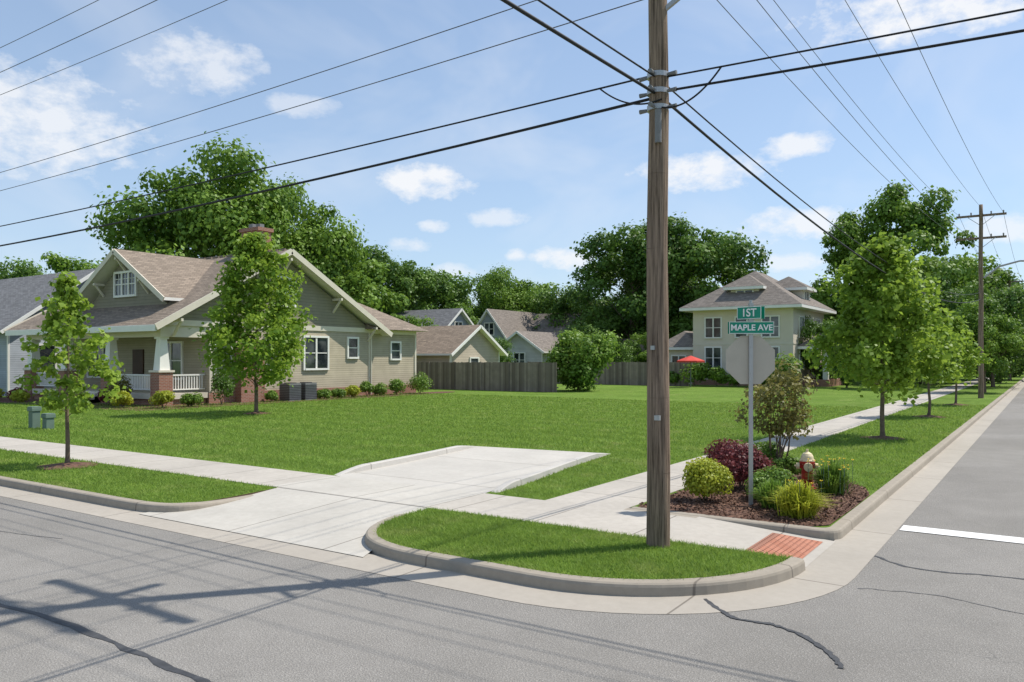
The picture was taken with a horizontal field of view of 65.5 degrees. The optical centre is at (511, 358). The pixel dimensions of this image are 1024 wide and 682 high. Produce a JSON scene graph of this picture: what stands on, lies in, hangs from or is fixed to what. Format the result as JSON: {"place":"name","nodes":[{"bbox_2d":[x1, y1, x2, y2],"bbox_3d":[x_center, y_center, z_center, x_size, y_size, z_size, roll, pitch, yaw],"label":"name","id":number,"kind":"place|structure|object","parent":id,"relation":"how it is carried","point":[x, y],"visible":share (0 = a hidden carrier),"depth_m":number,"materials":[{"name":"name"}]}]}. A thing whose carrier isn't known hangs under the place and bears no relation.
{"place":"outdoors","nodes":[
{"label":"outdoors","id":0,"kind":"place"},
{"bbox_2d":[1,451,273,502],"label":"lawn","id":1,"kind":"structure","parent":0,"point":[238,494],"depth_m":14.49,"materials":[{"name":"plant"}]},
{"bbox_2d":[37,462,97,469],"bbox_3d":[-9.418,2.248,16.941,1.149,0.076,1.188,0,0,34],"label":"mulch ring","id":2,"kind":"object","parent":1,"relation":"on","point":[71,465],"visible":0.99,"depth_m":16.73,"materials":[{"name":"brown wood"}]},
{"bbox_2d":[12,270,131,462],"bbox_3d":[-9.126,0.260,16.810,2.052,4.281,1.778,0,0,18],"label":"young maple tree","id":3,"kind":"object","parent":1,"relation":"on","point":[66,301],"visible":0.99,"depth_m":16.75,"materials":[{"name":"green plant"}]},
{"bbox_2d":[0,437,694,536],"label":"sidewalk","id":4,"kind":"structure","parent":0,"point":[618,521],"depth_m":13.80,"materials":[{"name":"concrete"}]},
{"bbox_2d":[274,476,481,506],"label":"driveway","id":5,"kind":"structure","parent":0,"point":[416,495],"depth_m":13.78,"materials":[{"name":"concrete"}]},
{"bbox_2d":[337,446,590,492],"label":"driveway","id":6,"kind":"structure","parent":0,"point":[480,469],"depth_m":16.56,"materials":[{"name":"concrete"}]},
{"bbox_2d":[0,363,986,579],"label":"lawn","id":7,"kind":"structure","parent":0,"point":[834,396],"depth_m":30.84,"materials":[{"name":"green plant"}]},
{"bbox_2d":[0,256,51,279],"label":"deciduous tree","id":8,"kind":"object","parent":7,"relation":"on","point":[22,270],"visible":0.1,"depth_m":101.72,"materials":[{"name":"green plant"}]},
{"bbox_2d":[27,406,41,427],"bbox_3d":[-15.668,1.945,26.128,0.320,0.710,0.320,0,0,34],"label":"utility pedestal","id":9,"kind":"object","parent":7,"relation":"on","point":[34,417],"visible":0.96,"depth_m":26.04,"materials":[{"name":"green metal"}]},
{"bbox_2d":[0,280,86,395],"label":"walls","id":10,"kind":"structure","parent":7,"relation":"on","point":[17,363],"depth_m":48.38,"materials":[{"name":"white"}]},
{"bbox_2d":[7,336,56,395],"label":"windows and trim","id":11,"kind":"structure","parent":10,"relation":"attached to","point":[46,350],"depth_m":49.38,"materials":[{"name":"white glass"}]},
{"bbox_2d":[0,268,95,333],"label":"roof","id":12,"kind":"structure","parent":10,"relation":"on","point":[18,302],"depth_m":52.00,"materials":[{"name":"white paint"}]},
{"bbox_2d":[41,413,55,428],"bbox_3d":[-15.032,2.045,25.820,0.320,0.510,0.320,0,0,34],"label":"utility pedestal","id":13,"kind":"object","parent":7,"relation":"on","point":[47,420],"visible":0.98,"depth_m":25.73,"materials":[{"name":"green metal"}]},
{"bbox_2d":[33,251,101,275],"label":"deciduous tree","id":14,"kind":"object","parent":7,"relation":"on","point":[56,263],"visible":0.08,"depth_m":99.00,"materials":[{"name":"green plant"}]},
{"bbox_2d":[84,131,292,259],"bbox_3d":[-24.722,-7.504,62.395,17.953,19.928,16.523,0,0,23],"label":"deciduous tree","id":15,"kind":"object","parent":7,"relation":"on","point":[213,228],"visible":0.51,"depth_m":59.87,"materials":[{"name":"green plant"}]},
{"bbox_2d":[0,391,453,410],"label":"mulch bed","id":16,"kind":"object","parent":7,"relation":"on","point":[5,400],"visible":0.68,"depth_m":41.04,"materials":[{"name":"brown wood"}]},
{"bbox_2d":[108,374,132,405],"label":"foundation shrub","id":17,"kind":"object","parent":16,"relation":"on","point":[123,382],"visible":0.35,"depth_m":37.80,"materials":[{"name":"green plant"}]},
{"bbox_2d":[110,390,133,407],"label":"foundation shrub","id":18,"kind":"object","parent":16,"relation":"on","point":[126,398],"visible":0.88,"depth_m":36.46,"materials":[{"name":"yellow plant"}]},
{"bbox_2d":[148,390,175,407],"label":"foundation shrub","id":19,"kind":"object","parent":16,"relation":"on","point":[161,398],"visible":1,"depth_m":36.28,"materials":[{"name":"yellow plant"}]},
{"bbox_2d":[179,392,203,405],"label":"foundation shrub","id":20,"kind":"object","parent":16,"relation":"on","point":[190,399],"visible":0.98,"depth_m":37.26,"materials":[{"name":"green plant"}]},
{"bbox_2d":[210,366,235,403],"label":"foundation shrub","id":21,"kind":"object","parent":16,"relation":"on","point":[223,386],"visible":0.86,"depth_m":39.24,"materials":[{"name":"green plant"}]},
{"bbox_2d":[279,382,301,400],"bbox_3d":[-11.944,1.810,42.916,0.840,0.980,0.840,0,0,34],"label":"air conditioner","id":22,"kind":"object","parent":16,"relation":"on","point":[289,392],"visible":0.96,"depth_m":42.64,"materials":[{"name":"grey metal"}]},
{"bbox_2d":[300,382,316,399],"bbox_3d":[-11.329,1.810,43.828,0.840,0.980,0.840,0,0,34],"label":"air conditioner","id":23,"kind":"object","parent":16,"relation":"on","point":[309,390],"visible":0.8,"depth_m":43.51,"materials":[{"name":"grey metal"}]},
{"bbox_2d":[388,378,405,393],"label":"foundation shrub","id":24,"kind":"object","parent":16,"relation":"on","point":[396,385],"visible":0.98,"depth_m":49.46,"materials":[{"name":"green plant"}]},
{"bbox_2d":[406,371,432,393],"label":"foundation shrub","id":25,"kind":"object","parent":16,"relation":"on","point":[416,384],"visible":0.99,"depth_m":51.31,"materials":[{"name":"green plant"}]},
{"bbox_2d":[73,262,415,403],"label":"walls","id":26,"kind":"structure","parent":7,"relation":"on","point":[343,372],"depth_m":45.45,"materials":[{"name":"beige"}]},
{"bbox_2d":[3,249,415,405],"bbox_3d":[-17.267,-1.756,48.569,14.770,8.371,19.420,0,0,34],"label":"porch and trim","id":27,"kind":"object","parent":26,"relation":"attached to","point":[161,374],"visible":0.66,"depth_m":40.22,"materials":[{"name":"beige paint"}]},
{"bbox_2d":[6,248,428,335],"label":"roof","id":28,"kind":"structure","parent":26,"relation":"on","point":[178,283],"depth_m":42.35,"materials":[{"name":"brown"}]},
{"bbox_2d":[239,224,273,250],"bbox_3d":[-14.797,-5.670,46.107,1.700,4.200,1.100,0,0,34],"label":"chimney","id":29,"kind":"object","parent":28,"relation":"on","point":[252,228],"visible":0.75,"depth_m":45.78,"materials":[{"name":"red brick"}]},
{"bbox_2d":[87,270,401,379],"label":"windows","id":30,"kind":"structure","parent":26,"relation":"attached to","point":[124,283],"depth_m":45.18,"materials":[{"name":"white glass"}]},
{"bbox_2d":[189,231,316,411],"bbox_3d":[-10.032,-1.435,32.881,5.463,7.680,5.409,0,0,34],"label":"young maple tree","id":31,"kind":"object","parent":7,"relation":"on","point":[250,253],"visible":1,"depth_m":32.32,"materials":[{"name":"green plant"}]},
{"bbox_2d":[238,172,369,286],"bbox_3d":[-17.602,-6.657,66.224,12.585,18.214,13.674,0,0,-39],"label":"deciduous tree","id":32,"kind":"object","parent":7,"relation":"on","point":[306,239],"visible":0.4,"depth_m":63.34,"materials":[{"name":"green plant"}]},
{"bbox_2d":[313,228,414,312],"bbox_3d":[-14.729,-4.017,66.370,12.488,12.957,12.989,0,0,-31],"label":"deciduous tree","id":33,"kind":"object","parent":7,"relation":"on","point":[366,290],"visible":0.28,"depth_m":64.70,"materials":[{"name":"green plant"}]},
{"bbox_2d":[353,242,454,314],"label":"deciduous tree","id":34,"kind":"object","parent":7,"relation":"on","point":[415,282],"visible":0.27,"depth_m":89.54,"materials":[{"name":"green plant"}]},
{"bbox_2d":[335,446,477,474],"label":"driveway kerb","id":35,"kind":"structure","parent":7,"relation":"on","point":[392,461],"depth_m":17.47,"materials":[{"name":"concrete"}]},
{"bbox_2d":[390,313,438,326],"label":"deciduous tree","id":36,"kind":"object","parent":7,"relation":"on","point":[413,320],"visible":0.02,"depth_m":73.72,"materials":[{"name":"green plant"}]},
{"bbox_2d":[385,267,482,324],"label":"deciduous tree","id":37,"kind":"object","parent":7,"relation":"on","point":[450,300],"visible":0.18,"depth_m":98.18,"materials":[{"name":"green plant"}]},
{"bbox_2d":[450,313,468,325],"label":"walls","id":38,"kind":"structure","parent":7,"relation":"on","point":[460,317],"depth_m":84.36,"materials":[{"name":"blue"}]},
{"bbox_2d":[390,308,473,325],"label":"roof","id":39,"kind":"structure","parent":38,"relation":"on","point":[445,317],"depth_m":84.47,"materials":[{"name":"white paint"}]},
{"bbox_2d":[416,325,507,362],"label":"tan garage","id":40,"kind":"structure","parent":7,"relation":"on","point":[467,343],"depth_m":63.19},
{"bbox_2d":[416,361,558,391],"bbox_3d":[-2.571,1.275,57.214,13.650,2.050,0.130,0,0,34],"label":"wooden fence","id":41,"kind":"object","parent":7,"relation":"on","point":[519,376],"visible":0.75,"depth_m":56.41,"materials":[{"name":"brown wood"}]},
{"bbox_2d":[480,313,505,340],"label":"walls","id":42,"kind":"structure","parent":7,"relation":"on","point":[497,332],"depth_m":97.41,"materials":[{"name":"blue"}]},
{"bbox_2d":[477,309,535,338],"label":"roof","id":43,"kind":"structure","parent":42,"relation":"on","point":[508,323],"depth_m":99.54,"materials":[{"name":"white paint"}]},
{"bbox_2d":[494,336,516,361],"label":"deciduous tree","id":44,"kind":"object","parent":7,"relation":"on","point":[502,342],"visible":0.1,"depth_m":73.64,"materials":[{"name":"green plant"}]},
{"bbox_2d":[471,265,545,322],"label":"deciduous tree","id":45,"kind":"object","parent":7,"relation":"on","point":[516,296],"visible":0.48,"depth_m":108.73,"materials":[{"name":"green plant"}]},
{"bbox_2d":[503,331,558,362],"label":"pale garage","id":46,"kind":"structure","parent":7,"relation":"on","point":[530,346],"depth_m":77.37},
{"bbox_2d":[492,453,608,492],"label":"driveway kerb","id":47,"kind":"structure","parent":7,"relation":"on","point":[525,479],"depth_m":15.52,"materials":[{"name":"concrete"}]},
{"bbox_2d":[528,283,584,329],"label":"deciduous tree","id":48,"kind":"object","parent":7,"relation":"on","point":[552,302],"visible":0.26,"depth_m":102.42,"materials":[{"name":"green plant"}]},
{"bbox_2d":[542,327,624,390],"bbox_3d":[4.746,0.314,55.920,6.047,4.971,5.086,0,0,34],"label":"bush","id":49,"kind":"object","parent":7,"relation":"on","point":[578,361],"visible":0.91,"depth_m":54.91,"materials":[{"name":"green plant"}]},
{"bbox_2d":[563,319,624,345],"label":"deciduous tree","id":50,"kind":"object","parent":7,"relation":"on","point":[586,328],"visible":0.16,"depth_m":82.83,"materials":[{"name":"green plant"}]},
{"bbox_2d":[564,286,624,338],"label":"deciduous tree","id":51,"kind":"object","parent":7,"relation":"on","point":[585,306],"visible":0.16,"depth_m":98.34,"materials":[{"name":"green plant"}]},
{"bbox_2d":[527,361,688,385],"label":"wooden fence","id":52,"kind":"object","parent":7,"relation":"on","point":[625,373],"visible":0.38,"depth_m":67.95,"materials":[{"name":"brown wood"}]},
{"bbox_2d":[606,338,634,361],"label":"deciduous tree","id":53,"kind":"object","parent":7,"relation":"on","point":[626,357],"visible":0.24,"depth_m":72.83,"materials":[{"name":"green plant"}]},
{"bbox_2d":[624,332,646,361],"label":"deciduous tree","id":54,"kind":"object","parent":7,"relation":"on","point":[641,356],"visible":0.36,"depth_m":77.58,"materials":[{"name":"green plant"}]},
{"bbox_2d":[564,212,711,338],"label":"deciduous tree","id":55,"kind":"object","parent":7,"relation":"on","point":[602,272],"visible":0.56,"depth_m":87.38,"materials":[{"name":"green plant"}]},
{"bbox_2d":[606,239,721,320],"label":"deciduous tree","id":56,"kind":"object","parent":7,"relation":"on","point":[625,282],"visible":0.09,"depth_m":95.30,"materials":[{"name":"green plant"}]},
{"bbox_2d":[617,218,772,337],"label":"deciduous tree","id":57,"kind":"object","parent":7,"relation":"on","point":[730,265],"visible":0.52,"depth_m":83.86,"materials":[{"name":"green plant"}]},
{"bbox_2d":[679,362,711,385],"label":"foundation shrub","id":58,"kind":"object","parent":7,"relation":"on","point":[699,370],"visible":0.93,"depth_m":64.54,"materials":[{"name":"green plant"}]},
{"bbox_2d":[706,365,727,386],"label":"foundation shrub","id":59,"kind":"object","parent":7,"relation":"on","point":[717,374],"visible":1,"depth_m":63.67,"materials":[{"name":"green plant"}]},
{"bbox_2d":[669,289,843,386],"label":"walls","id":60,"kind":"structure","parent":7,"relation":"on","point":[787,341],"depth_m":66.77,"materials":[{"name":"paint"}]},
{"bbox_2d":[671,289,819,369],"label":"windows","id":61,"kind":"structure","parent":60,"relation":"attached to","point":[712,330],"depth_m":67.23,"materials":[{"name":"grey glass"}]},
{"bbox_2d":[669,271,836,349],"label":"roof","id":62,"kind":"structure","parent":60,"relation":"on","point":[771,293],"depth_m":66.99,"materials":[{"name":"beige"}]},
{"bbox_2d":[768,351,803,382],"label":"foundation shrub","id":63,"kind":"object","parent":7,"relation":"on","point":[786,366],"visible":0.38,"depth_m":60.39,"materials":[{"name":"green plant"}]},
{"bbox_2d":[798,315,841,378],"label":"deciduous tree","id":64,"kind":"object","parent":7,"relation":"on","point":[810,327],"visible":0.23,"depth_m":65.26,"materials":[{"name":"green plant"}]},
{"bbox_2d":[810,209,869,323],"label":"deciduous tree","id":65,"kind":"object","parent":7,"relation":"on","point":[848,225],"visible":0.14,"depth_m":82.70,"materials":[{"name":"green plant"}]},
{"bbox_2d":[853,179,983,298],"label":"deciduous tree","id":66,"kind":"object","parent":7,"relation":"on","point":[912,220],"visible":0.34,"depth_m":78.44,"materials":[{"name":"green plant"}]},
{"bbox_2d":[875,262,975,383],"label":"street tree","id":67,"kind":"object","parent":7,"relation":"on","point":[960,271],"visible":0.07,"depth_m":70.39,"materials":[{"name":"green plant"}]},
{"bbox_2d":[915,259,1006,379],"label":"street tree","id":68,"kind":"object","parent":7,"relation":"on","point":[985,280],"visible":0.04,"depth_m":81.23,"materials":[{"name":"green plant"}]},
{"bbox_2d":[919,252,1021,291],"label":"deciduous tree","id":69,"kind":"object","parent":7,"relation":"on","point":[1004,275],"visible":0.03,"depth_m":83.38,"materials":[{"name":"green plant"}]},
{"bbox_2d":[0,387,1023,681],"bbox_3d":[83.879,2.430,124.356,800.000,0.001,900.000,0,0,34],"label":"road","id":70,"kind":"structure","parent":0,"point":[214,611],"depth_m":7.40,"materials":[{"name":"grey asphalt"}]},
{"bbox_2d":[0,603,210,681],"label":"road crack","id":71,"kind":"object","parent":70,"relation":"on","point":[152,659],"visible":1,"depth_m":6.79,"materials":[{"name":"black asphalt"}]},
{"bbox_2d":[0,380,1023,613],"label":"gutter","id":72,"kind":"object","parent":70,"relation":"on","point":[843,561],"visible":0.95,"depth_m":9.49,"materials":[{"name":"concrete"}]},
{"bbox_2d":[670,517,835,566],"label":"kerb ramp","id":73,"kind":"structure","parent":72,"relation":"on","point":[704,531],"depth_m":10.53,"materials":[{"name":"concrete"}]},
{"bbox_2d":[365,513,804,596],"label":"kerb","id":74,"kind":"structure","parent":70,"relation":"on","point":[789,568],"depth_m":8.42,"materials":[{"name":"concrete"}]},
{"bbox_2d":[704,599,843,667],"bbox_3d":[2.304,2.422,7.211,0.313,0.001,2.065,0,0,-23],"label":"road crack","id":75,"kind":"object","parent":70,"relation":"on","point":[832,656],"visible":1,"depth_m":6.98,"materials":[{"name":"black asphalt"}]},
{"bbox_2d":[631,378,1023,540],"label":"kerb","id":76,"kind":"structure","parent":70,"relation":"on","point":[843,526],"depth_m":12.18,"materials":[{"name":"concrete"}]},
{"bbox_2d":[900,525,1023,543],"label":"stop line","id":77,"kind":"object","parent":70,"relation":"on","point":[965,534],"visible":1,"depth_m":10.93,"materials":[{"name":"paint"}]},
{"bbox_2d":[0,0,1023,306],"label":"sky","id":78,"kind":"structure","parent":0,"point":[519,201],"materials":[{"name":"blue"}]},
{"bbox_2d":[379,509,787,578],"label":"lawn","id":79,"kind":"structure","parent":0,"point":[622,570],"depth_m":9.38,"materials":[{"name":"plant"}]},
{"bbox_2d":[639,0,679,548],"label":"utility pole","id":80,"kind":"object","parent":79,"relation":"on","point":[658,469],"visible":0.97,"depth_m":9.63,"materials":[{"name":"brown wood"}]},
{"bbox_2d":[0,0,1023,311],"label":"overhead power lines","id":81,"kind":"object","parent":80,"relation":"attached to","point":[566,38],"visible":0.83,"depth_m":11.50,"materials":[{"name":"grey metal"}]},
{"bbox_2d":[547,374,995,508],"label":"sidewalk","id":82,"kind":"structure","parent":0,"point":[627,492],"depth_m":16.12,"materials":[{"name":"concrete"}]},
{"bbox_2d":[747,533,821,557],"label":"tactile paving","id":83,"kind":"structure","parent":0,"point":[777,543],"depth_m":10.10,"materials":[{"name":"brick"}]},
{"bbox_2d":[633,369,1023,527],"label":"lawn","id":84,"kind":"structure","parent":0,"point":[968,395],"depth_m":29.84,"materials":[{"name":"green plant"}]},
{"bbox_2d":[638,466,869,525],"bbox_3d":[4.714,2.288,13.900,2.770,0.001,5.880,0,0,34],"label":"mulch bed","id":85,"kind":"object","parent":84,"relation":"on","point":[766,518],"visible":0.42,"depth_m":12.12,"materials":[{"name":"brown wood"}]},
{"bbox_2d":[682,456,733,500],"bbox_3d":[3.132,1.948,12.734,0.841,0.754,0.895,0,0,34],"label":"golden shrub","id":86,"kind":"object","parent":85,"relation":"on","point":[703,476],"visible":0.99,"depth_m":12.55,"materials":[{"name":"yellow plant"}]},
{"bbox_2d":[703,437,756,469],"bbox_3d":[4.093,1.901,14.999,1.057,0.848,0.935,0,0,34],"label":"barberry shrub","id":87,"kind":"object","parent":85,"relation":"on","point":[716,448],"visible":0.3,"depth_m":14.92,"materials":[{"name":"red plant"}]},
{"bbox_2d":[710,442,776,488],"bbox_3d":[4.018,1.899,13.822,1.064,0.853,1.034,0,0,34],"label":"barberry shrub","id":88,"kind":"object","parent":85,"relation":"on","point":[737,465],"visible":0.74,"depth_m":13.71,"materials":[{"name":"red plant"}]},
{"bbox_2d":[726,300,774,504],"bbox_3d":[3.690,0.750,12.333,0.718,3.300,0.298,0,0,20],"label":"stop sign","id":89,"kind":"object","parent":85,"relation":"on","point":[750,359],"visible":0.99,"depth_m":12.34,"materials":[{"name":"metal"}]},
{"bbox_2d":[750,478,788,509],"bbox_3d":[3.977,2.052,12.159,0.824,0.497,0.937,0,0,34],"label":"daylily","id":90,"kind":"object","parent":85,"relation":"on","point":[765,491],"visible":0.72,"depth_m":12.08,"materials":[{"name":"green plant"}]},
{"bbox_2d":[753,439,785,463],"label":"boxwood shrub","id":91,"kind":"object","parent":85,"relation":"on","point":[765,449],"visible":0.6,"depth_m":15.95,"materials":[{"name":"green plant"}]},
{"bbox_2d":[744,465,796,498],"bbox_3d":[4.164,2.030,12.848,0.802,0.591,0.800,0,0,34],"label":"boxwood shrub","id":92,"kind":"object","parent":85,"relation":"on","point":[777,473],"visible":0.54,"depth_m":12.78,"materials":[{"name":"green plant"}]},
{"bbox_2d":[729,355,818,458],"bbox_3d":[5.192,1.133,15.684,1.694,2.407,1.614,0,0,34],"label":"ornamental tree","id":93,"kind":"object","parent":85,"relation":"on","point":[787,415],"visible":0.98,"depth_m":15.49,"materials":[{"name":"green plant"}]},
{"bbox_2d":[771,455,800,477],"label":"boxwood shrub","id":94,"kind":"object","parent":85,"relation":"on","point":[787,462],"visible":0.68,"depth_m":14.93,"materials":[{"name":"green plant"}]},
{"bbox_2d":[765,479,839,519],"bbox_3d":[4.172,2.016,11.518,1.106,0.568,1.076,0,0,-16],"label":"daylily","id":95,"kind":"object","parent":85,"relation":"on","point":[799,500],"visible":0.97,"depth_m":11.37,"materials":[{"name":"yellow plant"}]},
{"bbox_2d":[794,449,819,489],"bbox_3d":[5.153,1.944,13.879,0.347,0.713,0.346,0,0,-28],"label":"fire hydrant","id":96,"kind":"object","parent":85,"relation":"on","point":[805,465],"visible":0.81,"depth_m":13.82,"materials":[{"name":"metal"}]},
{"bbox_2d":[804,456,870,495],"bbox_3d":[5.421,1.982,13.422,1.079,0.635,1.094,0,0,-16],"label":"daylily","id":97,"kind":"object","parent":85,"relation":"on","point":[834,477],"visible":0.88,"depth_m":13.34,"materials":[{"name":"green plant"}]},
{"bbox_2d":[788,230,977,435],"bbox_3d":[10.656,-0.635,22.808,4.562,6.072,3.536,0,0,-20],"label":"young maple tree","id":98,"kind":"object","parent":84,"relation":"on","point":[893,336],"visible":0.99,"depth_m":22.29,"materials":[{"name":"green plant"}]},
{"bbox_2d":[908,299,972,414],"bbox_3d":[16.241,0.018,31.037,2.874,4.777,3.113,0,0,34],"label":"young maple tree","id":99,"kind":"object","parent":84,"relation":"on","point":[957,374],"visible":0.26,"depth_m":30.69,"materials":[{"name":"green plant"}]},
{"bbox_2d":[937,315,995,402],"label":"young maple tree","id":100,"kind":"object","parent":84,"relation":"on","point":[969,359],"visible":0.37,"depth_m":38.48,"materials":[{"name":"green plant"}]},
{"bbox_2d":[950,296,1023,391],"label":"street tree","id":101,"kind":"object","parent":84,"relation":"on","point":[1011,341],"visible":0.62,"depth_m":52.05,"materials":[{"name":"green plant"}]},
{"bbox_2d":[956,204,1023,397],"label":"utility pole","id":102,"kind":"object","parent":84,"relation":"on","point":[981,215],"visible":0.88,"depth_m":45.57,"materials":[{"name":"brown wood"}]},
{"label":"ground","id":103,"kind":"structure","parent":0,"visible":0},
{"bbox_2d":[0,476,253,511],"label":"kerb","id":104,"kind":"structure","parent":103,"relation":"on","point":[105,499],"depth_m":13.15,"materials":[{"name":"concrete"}]},
{"bbox_2d":[140,487,425,556],"bbox_3d":[-3.122,2.356,12.003,4.800,0.116,2.410,0,0,34],"label":"driveway apron","id":105,"kind":"object","parent":103,"relation":"on","point":[339,524],"visible":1,"depth_m":11.88,"materials":[{"name":"concrete"}]},
{"bbox_2d":[943,281,1023,386],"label":"street tree","id":106,"kind":"object","parent":103,"relation":"on","point":[1013,303],"visible":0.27,"depth_m":62.43,"materials":[{"name":"green plant"}]},
{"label":"walls","id":107,"kind":"object","parent":103,"relation":"on","visible":0},
{"bbox_2d":[533,312,580,334],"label":"roof","id":108,"kind":"structure","parent":107,"relation":"on","point":[541,321],"depth_m":102.26,"materials":[{"name":"grey"}]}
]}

